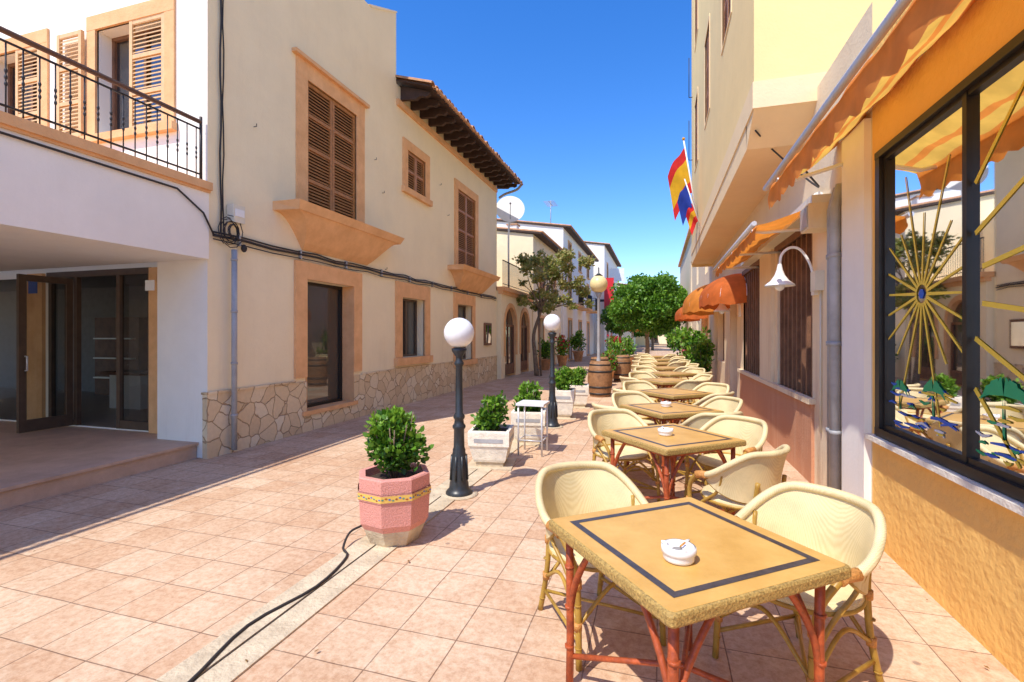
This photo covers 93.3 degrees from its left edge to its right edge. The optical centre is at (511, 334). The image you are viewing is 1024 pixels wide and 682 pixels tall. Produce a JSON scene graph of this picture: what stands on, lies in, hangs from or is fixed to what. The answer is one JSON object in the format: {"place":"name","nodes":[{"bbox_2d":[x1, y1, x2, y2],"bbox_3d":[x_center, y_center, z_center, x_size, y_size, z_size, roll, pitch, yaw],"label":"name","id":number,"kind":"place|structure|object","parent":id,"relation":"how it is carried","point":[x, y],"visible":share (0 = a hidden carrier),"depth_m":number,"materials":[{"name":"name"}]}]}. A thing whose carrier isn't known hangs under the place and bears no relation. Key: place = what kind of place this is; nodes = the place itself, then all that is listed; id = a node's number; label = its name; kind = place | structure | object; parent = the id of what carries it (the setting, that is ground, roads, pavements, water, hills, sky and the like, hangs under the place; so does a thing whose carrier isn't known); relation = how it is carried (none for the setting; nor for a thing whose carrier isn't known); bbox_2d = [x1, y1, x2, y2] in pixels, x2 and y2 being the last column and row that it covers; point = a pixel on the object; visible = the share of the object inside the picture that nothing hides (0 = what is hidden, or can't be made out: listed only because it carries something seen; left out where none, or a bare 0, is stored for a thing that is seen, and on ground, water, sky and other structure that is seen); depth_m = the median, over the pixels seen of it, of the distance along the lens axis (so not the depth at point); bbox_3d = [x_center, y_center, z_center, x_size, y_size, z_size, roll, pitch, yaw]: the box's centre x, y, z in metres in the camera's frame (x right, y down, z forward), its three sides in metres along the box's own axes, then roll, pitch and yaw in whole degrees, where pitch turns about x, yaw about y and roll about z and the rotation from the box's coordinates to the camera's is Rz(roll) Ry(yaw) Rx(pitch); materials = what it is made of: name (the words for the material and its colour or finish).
{"place":"outdoors","nodes":[
{"label":"outdoors","id":0,"kind":"place"},
{"bbox_2d":[0,262,156,431],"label":"shopfront wall","id":1,"kind":"structure","parent":0,"point":[7,275],"depth_m":7.56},
{"bbox_2d":[0,344,1019,681],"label":"pavement","id":2,"kind":"structure","parent":0,"point":[152,574],"depth_m":3.05,"materials":[{"name":"tile"}]},
{"bbox_2d":[0,421,198,509],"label":"raised platform","id":3,"kind":"structure","parent":2,"relation":"on","point":[39,464],"depth_m":5.66,"materials":[{"name":"tile"}]},
{"bbox_2d":[0,274,147,427],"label":"shop interior","id":4,"kind":"object","parent":3,"relation":"on","point":[98,351],"visible":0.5,"depth_m":11.26,"materials":[{"name":"glass"}]},
{"bbox_2d":[27,267,156,433],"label":"shopfront piers","id":5,"kind":"structure","parent":3,"relation":"on","point":[36,354],"depth_m":7.56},
{"bbox_2d":[16,267,148,432],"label":"glass doors","id":6,"kind":"structure","parent":5,"relation":"attached to","point":[52,419],"depth_m":7.16,"materials":[{"name":"brown metal"}]},
{"bbox_2d":[28,280,154,293],"bbox_3d":[-6.221,-0.750,7.072,3.011,0.300,0.028,0,0,22],"label":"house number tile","id":7,"kind":"object","parent":5,"relation":"attached to","point":[149,286],"visible":0.82,"depth_m":7.56,"materials":[{"name":"white tile"}]},
{"bbox_2d":[0,0,206,457],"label":"wall","id":8,"kind":"structure","parent":2,"relation":"on","point":[181,336],"depth_m":6.42,"materials":[{"name":"white paint"}]},
{"bbox_2d":[0,0,176,143],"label":"window frame","id":9,"kind":"object","parent":8,"relation":"attached to","point":[112,19],"visible":0.71,"depth_m":6.69,"materials":[{"name":"stone"}]},
{"bbox_2d":[0,111,212,270],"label":"terrace balcony","id":10,"kind":"structure","parent":8,"relation":"attached to","point":[59,210],"depth_m":5.12,"materials":[{"name":"white paint"}]},
{"bbox_2d":[0,26,202,178],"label":"balcony railing","id":11,"kind":"object","parent":10,"relation":"on","point":[20,38],"visible":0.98,"depth_m":5.07,"materials":[{"name":"black metal"}]},
{"bbox_2d":[231,249,237,449],"bbox_3d":[-3.752,0.200,6.533,0.082,2.700,0.086,0,0,17],"label":"downpipe","id":12,"kind":"object","parent":2,"relation":"on","point":[234,312],"visible":1,"depth_m":6.50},
{"bbox_2d":[153,445,521,681],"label":"drain channel","id":13,"kind":"object","parent":2,"relation":"on","point":[254,643],"visible":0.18,"depth_m":2.75,"materials":[{"name":"concrete"}]},
{"bbox_2d":[187,525,361,681],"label":"ground cable","id":14,"kind":"object","parent":13,"relation":"on","point":[214,656],"visible":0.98,"depth_m":2.76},
{"bbox_2d":[207,0,495,391],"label":"wall","id":15,"kind":"structure","parent":2,"relation":"on","point":[350,45],"depth_m":7.71,"materials":[{"name":"beige paint"}]},
{"bbox_2d":[227,204,244,224],"bbox_3d":[-3.756,-1.640,6.587,0.140,0.240,0.180,0,0,17],"label":"junction box","id":16,"kind":"object","parent":15,"relation":"attached to","point":[236,211],"visible":0.89,"depth_m":6.52,"materials":[{"name":"white plastic"}]},
{"bbox_2d":[7,27,465,407],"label":"windows","id":17,"kind":"structure","parent":15,"relation":"attached to","point":[324,381],"depth_m":8.61,"materials":[{"name":"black glass"}]},
{"bbox_2d":[15,12,473,266],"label":"louvred shutters","id":18,"kind":"object","parent":15,"relation":"on","point":[331,154],"visible":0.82,"depth_m":8.30,"materials":[{"name":"brown wood"}]},
{"bbox_2d":[0,0,496,300],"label":"wall cables","id":19,"kind":"object","parent":15,"relation":"attached to","point":[237,237],"depth_m":6.44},
{"bbox_2d":[272,199,404,264],"bbox_3d":[-2.944,-1.705,8.723,0.520,0.630,3.100,0,0,17],"label":"stone balconet","id":20,"kind":"object","parent":15,"relation":"attached to","point":[317,229],"visible":1,"depth_m":8.25,"materials":[{"name":"stone"}]},
{"bbox_2d":[201,356,496,458],"bbox_3d":[-2.266,1.170,11.809,0.095,0.860,11.700,0,0,17],"label":"stone wainscot","id":21,"kind":"object","parent":15,"relation":"attached to","point":[267,413],"visible":0.94,"depth_m":7.84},
{"bbox_2d":[368,4,396,34],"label":"parapet","id":22,"kind":"structure","parent":15,"relation":"on","point":[387,16],"depth_m":10.42,"materials":[{"name":"beige paint"}]},
{"bbox_2d":[292,47,497,416],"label":"stone surrounds","id":23,"kind":"object","parent":15,"relation":"attached to","point":[310,70],"visible":0.9,"depth_m":9.27,"materials":[{"name":"stone"}]},
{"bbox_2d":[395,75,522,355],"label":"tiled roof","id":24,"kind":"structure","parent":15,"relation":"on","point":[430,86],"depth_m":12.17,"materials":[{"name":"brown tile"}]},
{"bbox_2d":[400,86,516,188],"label":"eave rafters","id":25,"kind":"object","parent":24,"relation":"attached to","point":[442,123],"visible":0.94,"depth_m":12.99,"materials":[{"name":"brown wood"}]},
{"bbox_2d":[435,88,522,198],"bbox_3d":[-1.027,-5.176,14.174,0.900,0.520,7.144,0,0,17],"label":"roof gutter","id":26,"kind":"object","parent":24,"relation":"attached to","point":[478,135],"visible":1,"depth_m":13.51,"materials":[{"name":"metal"}]},
{"bbox_2d":[448,264,500,294],"bbox_3d":[-1.095,-1.625,14.850,0.520,0.630,3.200,0,0,17],"label":"stone balconet","id":27,"kind":"object","parent":15,"relation":"attached to","point":[471,279],"visible":0.96,"depth_m":14.31,"materials":[{"name":"stone"}]},
{"bbox_2d":[484,323,491,344],"bbox_3d":[-0.824,-0.025,16.466,0.065,0.750,0.650,0,0,17],"label":"menu board","id":28,"kind":"object","parent":15,"relation":"attached to","point":[487,333],"visible":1,"depth_m":16.39,"materials":[{"name":"brown wood"}]},
{"bbox_2d":[357,405,433,546],"bbox_3d":[-0.928,1.076,3.811,0.551,1.048,0.551,0,0,28],"label":"pink octagonal planter","id":29,"kind":"object","parent":2,"relation":"on","point":[394,488],"visible":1,"depth_m":3.67,"materials":[{"name":"concrete"}]},
{"bbox_2d":[441,318,477,500],"bbox_3d":[-0.531,0.714,4.850,0.380,1.772,0.380,0,0,17],"label":"globe street lamp","id":30,"kind":"object","parent":2,"relation":"on","point":[458,334],"visible":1,"depth_m":4.79,"materials":[{"name":"black metal"}]},
{"bbox_2d":[468,390,516,470],"bbox_3d":[-0.250,1.143,5.988,0.552,0.934,0.552,0,0,7],"label":"white concrete planter","id":31,"kind":"object","parent":2,"relation":"on","point":[490,437],"visible":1,"depth_m":5.81,"materials":[{"name":"concrete"}]},
{"bbox_2d":[497,231,560,370],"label":"walls","id":32,"kind":"structure","parent":2,"relation":"on","point":[520,243],"depth_m":22.04,"materials":[{"name":"beige paint"}]},
{"bbox_2d":[497,227,562,252],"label":"roof","id":33,"kind":"structure","parent":32,"relation":"on","point":[547,240],"depth_m":22.04,"materials":[{"name":"brown tile"}]},
{"bbox_2d":[511,380,548,446],"bbox_3d":[0.262,1.142,7.233,0.552,0.937,0.552,0,0,7],"label":"white concrete planter","id":34,"kind":"object","parent":2,"relation":"on","point":[528,391],"visible":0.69,"depth_m":7.04,"materials":[{"name":"concrete"}]},
{"bbox_2d":[516,400,549,456],"bbox_3d":[0.284,1.255,6.547,0.380,0.690,0.380,0,0,17],"label":"metal side table","id":35,"kind":"object","parent":2,"relation":"on","point":[537,403],"visible":1,"depth_m":6.44,"materials":[{"name":"metal"}]},
{"bbox_2d":[497,221,593,361],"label":"walls","id":36,"kind":"structure","parent":2,"relation":"on","point":[560,236],"depth_m":31.09,"materials":[{"name":"white paint"}]},
{"bbox_2d":[497,218,598,261],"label":"roof","id":37,"kind":"structure","parent":36,"relation":"on","point":[575,236],"depth_m":28.77,"materials":[{"name":"brown tile"}]},
{"bbox_2d":[568,240,589,360],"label":"windows","id":38,"kind":"structure","parent":36,"relation":"attached to","point":[579,268],"depth_m":32.96,"materials":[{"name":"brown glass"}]},
{"bbox_2d":[573,288,596,313],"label":"iron balconies","id":39,"kind":"structure","parent":36,"relation":"attached to","point":[581,306],"depth_m":32.58,"materials":[{"name":"metal"}]},
{"bbox_2d":[537,337,555,369],"bbox_3d":[1.569,0.835,21.962,0.833,1.530,0.814,0,0,17],"label":"potted plant","id":40,"kind":"object","parent":2,"relation":"on","point":[545,353],"visible":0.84,"depth_m":21.83,"materials":[{"name":"green plant"}]},
{"bbox_2d":[544,314,562,428],"bbox_3d":[0.700,0.619,8.407,0.380,1.962,0.380,0,0,17],"label":"globe street lamp","id":41,"kind":"object","parent":2,"relation":"on","point":[552,322],"visible":0.98,"depth_m":8.35,"materials":[{"name":"black metal"}]},
{"bbox_2d":[511,247,595,375],"bbox_3d":[1.510,-0.888,18.986,3.239,4.992,3.211,0,0,-42],"label":"thin leaved tree","id":42,"kind":"object","parent":2,"relation":"on","point":[552,272],"visible":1,"depth_m":18.70,"materials":[{"name":"green plant"}]},
{"bbox_2d":[554,334,570,365],"bbox_3d":[2.537,0.747,24.712,0.891,1.707,1.098,0,0,45],"label":"potted plant","id":43,"kind":"object","parent":2,"relation":"on","point":[563,345],"visible":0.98,"depth_m":24.63,"materials":[{"name":"green plant"}]},
{"bbox_2d":[554,365,576,419],"bbox_3d":[0.983,1.094,9.382,0.530,1.032,0.559,0,0,10],"label":"white concrete planter","id":44,"kind":"object","parent":2,"relation":"on","point":[565,393],"visible":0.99,"depth_m":9.17,"materials":[{"name":"concrete"}]},
{"bbox_2d":[570,330,586,361],"bbox_3d":[3.963,0.642,29.040,1.025,1.916,0.973,0,0,-13],"label":"potted plant","id":45,"kind":"object","parent":2,"relation":"on","point":[576,340],"visible":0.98,"depth_m":28.92,"materials":[{"name":"green plant"}]},
{"bbox_2d":[570,366,589,408],"bbox_3d":[1.462,1.147,10.720,0.528,0.925,0.559,0,0,10],"label":"white concrete planter","id":46,"kind":"object","parent":2,"relation":"on","point":[582,392],"visible":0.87,"depth_m":10.53,"materials":[{"name":"concrete"}]},
{"bbox_2d":[590,267,607,360],"bbox_3d":[2.442,-0.150,13.626,0.500,3.500,0.495,0,0,17],"label":"tall street lamp","id":47,"kind":"object","parent":2,"relation":"on","point":[598,283],"visible":0.88,"depth_m":13.56,"materials":[{"name":"black metal"}]},
{"bbox_2d":[535,461,665,671],"bbox_3d":[0.445,1.185,2.663,0.665,0.838,0.590,0,0,-22],"label":"cafe chair","id":48,"kind":"object","parent":2,"relation":"on","point":[569,488],"visible":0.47,"depth_m":2.81,"materials":[{"name":"wicker"}]},
{"bbox_2d":[588,361,612,396],"bbox_3d":[2.297,1.150,12.625,0.650,0.900,0.650,0,0,17],"label":"wine barrel","id":49,"kind":"object","parent":2,"relation":"on","point":[600,379],"visible":0.98,"depth_m":12.37,"materials":[{"name":"brown wood"}]},
{"bbox_2d":[586,243,616,352],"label":"walls","id":50,"kind":"structure","parent":2,"relation":"on","point":[602,254],"depth_m":41.67,"materials":[{"name":"white paint"}]},
{"bbox_2d":[584,241,621,266],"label":"roof","id":51,"kind":"structure","parent":50,"relation":"on","point":[609,248],"depth_m":44.20,"materials":[{"name":"grey tile"}]},
{"bbox_2d":[600,278,613,308],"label":"red hanging sign","id":52,"kind":"object","parent":50,"relation":"attached to","point":[607,295],"visible":0.61,"depth_m":40.69,"materials":[{"name":"metal"}]},
{"bbox_2d":[609,268,623,280],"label":"white hanging sign","id":53,"kind":"object","parent":50,"relation":"attached to","point":[616,274],"visible":0.86,"depth_m":45.08,"materials":[{"name":"metal"}]},
{"bbox_2d":[600,350,617,377],"bbox_3d":[3.223,1.043,16.243,0.697,1.114,0.801,0,0,17],"label":"potted plant","id":54,"kind":"object","parent":2,"relation":"on","point":[612,357],"visible":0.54,"depth_m":16.12,"materials":[{"name":"green plant"}]},
{"bbox_2d":[600,302,636,339],"bbox_3d":[8.689,-0.643,39.135,3.662,4.505,3.201,0,0,17],"label":"plane tree","id":55,"kind":"object","parent":2,"relation":"on","point":[615,327],"visible":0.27,"depth_m":38.82,"materials":[{"name":"green plant"}]},
{"bbox_2d":[613,355,630,381],"bbox_3d":[3.765,1.150,16.621,0.650,0.900,0.650,0,0,17],"label":"wine barrel","id":56,"kind":"object","parent":2,"relation":"on","point":[623,367],"visible":0.65,"depth_m":16.36,"materials":[{"name":"brown wood"}]},
{"bbox_2d":[591,402,654,480],"bbox_3d":[1.199,1.185,5.430,0.590,0.838,0.665,0,0,-24],"label":"cafe chair","id":57,"kind":"object","parent":2,"relation":"on","point":[595,406],"visible":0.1,"depth_m":5.30,"materials":[{"name":"beige wicker"}]},
{"bbox_2d":[587,408,659,501],"bbox_3d":[1.063,1.185,4.761,0.665,0.838,0.590,0,0,-20],"label":"cafe chair","id":58,"kind":"object","parent":2,"relation":"on","point":[599,420],"visible":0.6,"depth_m":4.86,"materials":[{"name":"beige wicker"}]},
{"bbox_2d":[611,391,665,464],"bbox_3d":[1.616,1.185,6.304,0.665,0.838,0.590,0,0,-23],"label":"cafe chair","id":59,"kind":"object","parent":2,"relation":"on","point":[618,399],"visible":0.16,"depth_m":6.52,"materials":[{"name":"beige wicker"}]},
{"bbox_2d":[622,380,666,423],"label":"cafe chair","id":60,"kind":"object","parent":2,"relation":"on","point":[633,385],"visible":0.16,"depth_m":8.10,"materials":[{"name":"wicker"}]},
{"bbox_2d":[605,270,687,353],"bbox_3d":[8.147,-1.118,29.093,5.107,5.454,5.175,0,0,17],"label":"orange tree","id":61,"kind":"object","parent":2,"relation":"on","point":[647,305],"visible":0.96,"depth_m":27.66,"materials":[{"name":"green plant"}]},
{"bbox_2d":[638,377,687,400],"bbox_3d":[2.938,1.224,9.141,0.840,0.752,0.840,0,0,-19],"label":"cafe table","id":62,"kind":"object","parent":2,"relation":"on","point":[666,382],"visible":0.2,"depth_m":8.94,"materials":[{"name":"red paint"}]},
{"bbox_2d":[620,401,723,476],"bbox_3d":[1.844,1.224,5.659,0.840,0.752,0.840,0,0,-19],"label":"cafe table","id":63,"kind":"object","parent":2,"relation":"on","point":[676,412],"visible":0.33,"depth_m":5.43,"materials":[{"name":"red paint"}]},
{"bbox_2d":[601,423,745,514],"bbox_3d":[1.347,1.224,4.116,0.840,0.752,0.840,0,0,-24],"label":"cafe table","id":64,"kind":"object","parent":2,"relation":"on","point":[682,441],"visible":0.7,"depth_m":3.92,"materials":[{"name":"red paint"}]},
{"bbox_2d":[634,388,712,421],"bbox_3d":[2.422,1.224,7.260,0.840,0.752,0.840,0,0,-26],"label":"cafe table","id":65,"kind":"object","parent":2,"relation":"on","point":[673,394],"visible":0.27,"depth_m":7.01,"materials":[{"name":"red paint"}]},
{"bbox_2d":[652,371,696,403],"bbox_3d":[3.534,1.224,10.841,0.840,0.752,0.840,0,0,-27],"label":"cafe table","id":66,"kind":"object","parent":2,"relation":"on","point":[669,374],"visible":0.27,"depth_m":10.61,"materials":[{"name":"red paint"}]},
{"bbox_2d":[664,326,691,355],"bbox_3d":[7.180,0.598,20.800,1.270,2.005,1.239,0,0,17],"label":"potted plant","id":67,"kind":"object","parent":2,"relation":"on","point":[676,336],"visible":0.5,"depth_m":20.68,"materials":[{"name":"green plant"}]},
{"bbox_2d":[669,379,709,423],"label":"cafe chair","id":68,"kind":"object","parent":2,"relation":"on","point":[689,384],"visible":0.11,"depth_m":8.28,"materials":[{"name":"wicker"}]},
{"bbox_2d":[678,228,711,381],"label":"beige terraced house","id":69,"kind":"structure","parent":2,"relation":"on","point":[692,279],"depth_m":24.15,"materials":[{"name":"paint"}]},
{"bbox_2d":[675,307,707,321],"bbox_3d":[6.551,-0.860,17.869,1.013,0.680,3.016,0,0,17],"label":"distant awning","id":70,"kind":"object","parent":69,"relation":"attached to","point":[679,316],"visible":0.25,"depth_m":17.03,"materials":[{"name":"orange fabric"}]},
{"bbox_2d":[679,326,710,371],"bbox_3d":[6.142,0.641,15.893,1.258,1.918,0.941,0,0,17],"label":"potted plant","id":71,"kind":"object","parent":2,"relation":"on","point":[697,336],"visible":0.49,"depth_m":15.79,"materials":[{"name":"green plant"}]},
{"bbox_2d":[549,497,850,681],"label":"cafe table","id":72,"kind":"object","parent":2,"relation":"on","point":[738,564],"visible":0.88,"depth_m":1.82,"materials":[{"name":"red paint"}]},
{"bbox_2d":[661,539,696,565],"bbox_3d":[0.630,0.818,1.826,0.128,0.063,0.128,0,0,-6],"label":"ashtray","id":73,"kind":"object","parent":72,"relation":"on","point":[680,552],"visible":1,"depth_m":1.79,"materials":[{"name":"white ceramic"}]},
{"bbox_2d":[684,338,715,374],"bbox_3d":[5.400,0.848,13.926,0.801,1.505,0.846,0,0,-37],"label":"potted plant","id":74,"kind":"object","parent":2,"relation":"on","point":[701,354],"visible":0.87,"depth_m":13.80,"materials":[{"name":"green plant"}]},
{"bbox_2d":[683,382,729,403],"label":"cafe chair","id":75,"kind":"object","parent":2,"relation":"on","point":[713,387],"visible":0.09,"depth_m":7.78,"materials":[{"name":"wicker"}]},
{"bbox_2d":[675,411,742,485],"bbox_3d":[2.061,1.185,5.030,0.665,0.838,0.590,0,0,-11],"label":"cafe chair","id":76,"kind":"object","parent":2,"relation":"on","point":[698,421],"visible":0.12,"depth_m":4.82,"materials":[{"name":"wicker"}]},
{"bbox_2d":[682,395,742,462],"bbox_3d":[2.473,1.185,5.876,0.590,0.838,0.665,0,0,-13],"label":"cafe chair","id":77,"kind":"object","parent":2,"relation":"on","point":[727,404],"visible":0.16,"depth_m":6.05,"materials":[{"name":"wicker"}]},
{"bbox_2d":[684,414,767,497],"bbox_3d":[1.972,1.185,4.396,0.590,0.838,0.665,0,0,-29],"label":"cafe chair","id":78,"kind":"object","parent":2,"relation":"on","point":[752,432],"visible":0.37,"depth_m":4.50,"materials":[{"name":"wicker"}]},
{"bbox_2d":[686,444,790,513],"bbox_3d":[1.645,1.185,3.456,0.665,0.838,0.590,0,0,-34],"label":"cafe chair","id":79,"kind":"object","parent":2,"relation":"on","point":[738,483],"visible":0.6,"depth_m":3.23,"materials":[{"name":"wicker"}]},
{"bbox_2d":[712,3,871,501],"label":"street wall","id":80,"kind":"structure","parent":2,"relation":"on","point":[797,195],"depth_m":5.13,"materials":[{"name":"beige paint"}]},
{"bbox_2d":[682,284,713,315],"bbox_3d":[5.202,-0.985,13.315,0.963,0.830,2.716,0,0,17],"label":"dome awning","id":81,"kind":"object","parent":80,"relation":"attached to","point":[690,304],"visible":0.46,"depth_m":12.65,"materials":[{"name":"orange fabric"}]},
{"bbox_2d":[699,273,746,309],"bbox_3d":[4.387,-0.910,10.270,0.763,0.680,2.216,0,0,17],"label":"dome awning","id":82,"kind":"object","parent":80,"relation":"attached to","point":[729,290],"visible":0.99,"depth_m":9.38,"materials":[{"name":"orange fabric"}]},
{"bbox_2d":[723,231,811,396],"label":"wooden windows","id":83,"kind":"structure","parent":80,"relation":"attached to","point":[796,337],"depth_m":6.18,"materials":[{"name":"brown wood"}]},
{"bbox_2d":[713,191,822,276],"bbox_3d":[3.342,-1.218,6.695,0.671,0.455,3.710,0,0,17],"label":"orange awning","id":84,"kind":"object","parent":80,"relation":"attached to","point":[752,242],"visible":0.8,"depth_m":5.88,"materials":[{"name":"fabric"}]},
{"bbox_2d":[737,249,815,483],"bbox_3d":[3.929,0.100,7.426,0.170,3.000,4.810,0,0,17],"label":"terracotta dado","id":85,"kind":"object","parent":80,"relation":"attached to","point":[785,414],"visible":0.67,"depth_m":6.93,"materials":[{"name":"paint"}]},
{"bbox_2d":[741,193,831,265],"bbox_3d":[3.582,-1.290,6.648,0.175,0.120,4.200,0,0,17],"label":"awning cassette","id":86,"kind":"object","parent":80,"relation":"attached to","point":[772,242],"visible":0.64,"depth_m":5.93,"materials":[{"name":"metal"}]},
{"bbox_2d":[764,246,817,294],"bbox_3d":[2.969,-0.683,5.162,0.500,0.526,0.300,0,0,17],"label":"gooseneck wall lamp","id":87,"kind":"object","parent":80,"relation":"attached to","point":[780,281],"visible":0.93,"depth_m":5.14,"materials":[{"name":"white metal"}]},
{"bbox_2d":[692,0,895,266],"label":"walls","id":88,"kind":"structure","parent":80,"relation":"on","point":[769,39],"depth_m":5.58,"materials":[{"name":"yellow paint"}]},
{"bbox_2d":[668,137,699,233],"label":"balcony flags","id":89,"kind":"object","parent":88,"relation":"attached to","point":[680,183],"visible":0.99,"depth_m":12.27,"materials":[{"name":"multicoloured fabric"}]},
{"bbox_2d":[691,72,826,264],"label":"overhang soffit","id":90,"kind":"structure","parent":88,"relation":"attached to","point":[777,114],"depth_m":6.01,"materials":[{"name":"paint"}]},
{"bbox_2d":[689,0,896,172],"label":"shutters","id":91,"kind":"object","parent":88,"relation":"attached to","point":[726,8],"visible":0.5,"depth_m":10.40,"materials":[{"name":"brown wood"}]},
{"bbox_2d":[755,130,841,489],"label":"wall pipes","id":92,"kind":"object","parent":80,"relation":"attached to","point":[833,345],"depth_m":4.33,"materials":[{"name":"grey metal"}]},
{"bbox_2d":[800,202,828,233],"bbox_3d":[2.969,-1.140,4.729,0.210,0.240,0.270,0,0,17],"label":"wall speaker","id":93,"kind":"object","parent":80,"relation":"attached to","point":[813,217],"depth_m":4.62,"materials":[{"name":"beige paint"}]},
{"bbox_2d":[810,270,823,291],"bbox_3d":[3.124,-0.550,4.948,0.080,0.200,0.160,0,0,17],"label":"meter box","id":94,"kind":"object","parent":80,"relation":"attached to","point":[816,280],"visible":0.93,"depth_m":4.88,"materials":[{"name":"beige plastic"}]},
{"bbox_2d":[842,118,870,501],"bbox_3d":[2.908,-0.050,4.011,0.150,3.300,0.480,0,0,17],"label":"white pilaster","id":95,"kind":"object","parent":80,"relation":"attached to","point":[856,306],"visible":0.43,"depth_m":3.94,"materials":[{"name":"paint"}]},
{"bbox_2d":[712,481,886,681],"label":"cafe chair","id":96,"kind":"object","parent":2,"relation":"on","point":[849,529],"visible":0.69,"depth_m":2.30,"materials":[{"name":"wicker"}]},
{"bbox_2d":[872,0,1023,681],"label":"street wall","id":97,"kind":"structure","parent":2,"relation":"on","point":[954,550],"depth_m":2.73,"materials":[{"name":"orange paint"}]},
{"bbox_2d":[763,0,975,209],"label":"striped awning","id":98,"kind":"object","parent":97,"relation":"attached to","point":[920,29],"visible":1,"depth_m":2.63,"materials":[{"name":"fabric"}]},
{"bbox_2d":[864,29,1023,516],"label":"window frame","id":99,"kind":"object","parent":97,"relation":"attached to","point":[993,483],"visible":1,"depth_m":2.66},
{"bbox_2d":[888,80,1023,468],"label":"glass painting","id":100,"kind":"object","parent":99,"relation":"attached to","point":[1011,389],"visible":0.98,"depth_m":2.83,"materials":[{"name":"yellow paint"}]},
{"bbox_2d":[889,57,1023,476],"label":"window glass","id":101,"kind":"object","parent":99,"relation":"in","point":[919,163],"depth_m":2.75,"materials":[{"name":"glass"}]},
{"bbox_2d":[496,260,532,378],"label":"arcade house","id":102,"kind":"structure","parent":0,"point":[514,338],"depth_m":19.03,"materials":[{"name":"beige paint"}]},
{"bbox_2d":[497,196,524,261],"bbox_3d":[-0.070,-3.535,18.370,0.892,3.570,0.699,0,0,36],"label":"satellite dish","id":103,"kind":"object","parent":102,"relation":"on","point":[510,209],"visible":0.97,"depth_m":18.38,"materials":[{"name":"white metal"}]},
{"bbox_2d":[365,0,691,284],"label":"sky","id":104,"kind":"structure","parent":0,"point":[588,103],"materials":[{"name":"blue"}]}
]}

